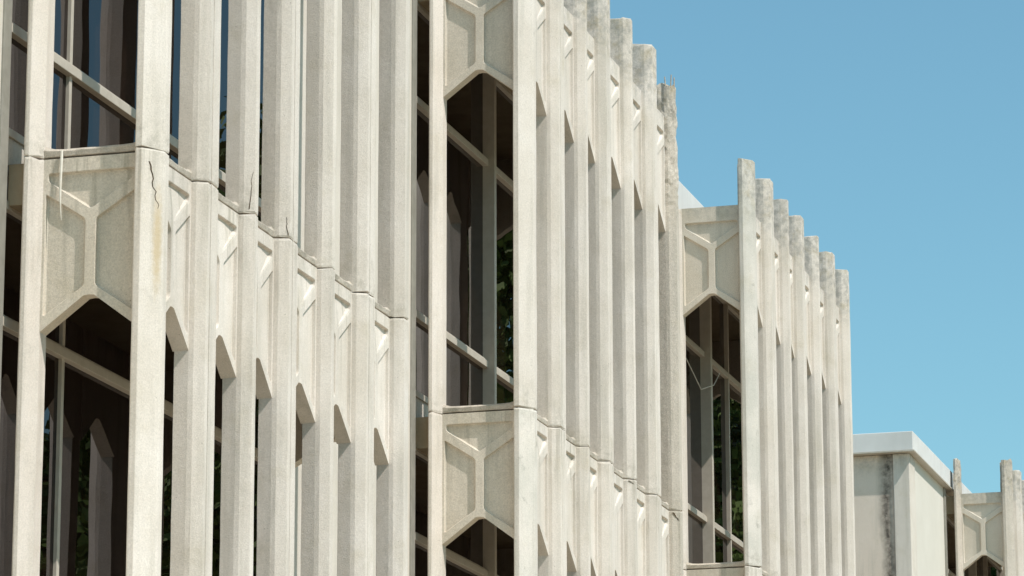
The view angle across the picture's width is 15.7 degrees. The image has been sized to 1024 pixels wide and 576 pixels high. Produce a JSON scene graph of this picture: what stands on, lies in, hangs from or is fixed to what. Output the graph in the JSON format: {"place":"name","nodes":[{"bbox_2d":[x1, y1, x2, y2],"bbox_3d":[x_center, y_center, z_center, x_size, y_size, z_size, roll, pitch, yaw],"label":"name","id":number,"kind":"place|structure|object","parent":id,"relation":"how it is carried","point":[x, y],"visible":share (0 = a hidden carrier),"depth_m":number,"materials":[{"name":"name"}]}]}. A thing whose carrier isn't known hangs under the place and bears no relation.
{"place":"outdoors","nodes":[
{"label":"outdoors","id":0,"kind":"place"},
{"bbox_2d":[610,0,1023,492],"label":"sky","id":1,"kind":"structure","parent":0,"point":[894,129],"materials":[{"name":"blue"}]},
{"label":"pavement","id":2,"kind":"structure","parent":0,"visible":0},
{"bbox_2d":[853,431,1023,575],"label":"annex building","id":3,"kind":"structure","parent":2,"relation":"on","point":[920,509],"depth_m":51.42,"materials":[{"name":"concrete"}]},
{"bbox_2d":[946,513,1002,575],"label":"window","id":4,"kind":"structure","parent":3,"relation":"in","point":[984,566],"depth_m":54.96,"materials":[{"name":"glass"}]},
{"label":"ground","id":5,"kind":"structure","parent":0,"visible":0},
{"bbox_2d":[0,0,855,575],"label":"office building","id":6,"kind":"structure","parent":5,"relation":"on","point":[392,288],"depth_m":26.00,"materials":[{"name":"beige concrete"}]},
{"bbox_2d":[59,150,62,215],"bbox_3d":[-2.620,-0.597,21.542,0.018,0.421,0.025,-4,-14,16],"label":"hanging strip","id":7,"kind":"object","parent":6,"relation":"hanging from","point":[61,170],"visible":1,"depth_m":21.54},
{"bbox_2d":[0,201,258,575],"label":"window","id":8,"kind":"structure","parent":6,"relation":"in","point":[87,395],"depth_m":22.57,"materials":[{"name":"glass"}]},
{"bbox_2d":[9,0,263,221],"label":"window","id":9,"kind":"structure","parent":6,"relation":"in","point":[96,41],"depth_m":23.19,"materials":[{"name":"glass"}]},
{"bbox_2d":[415,447,513,575],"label":"window","id":10,"kind":"structure","parent":6,"relation":"in","point":[483,549],"depth_m":30.14,"materials":[{"name":"glass"}]},
{"bbox_2d":[416,0,536,410],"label":"window","id":11,"kind":"structure","parent":6,"relation":"in","point":[479,249],"depth_m":30.93,"materials":[{"name":"glass"}]},
{"bbox_2d":[685,296,743,563],"bbox_3d":[2.217,1.615,39.328,0.140,3.250,5.175,-4,-14,16],"label":"window","id":12,"kind":"structure","parent":6,"relation":"in","point":[714,434],"depth_m":39.11,"materials":[{"name":"glass"}]}
]}

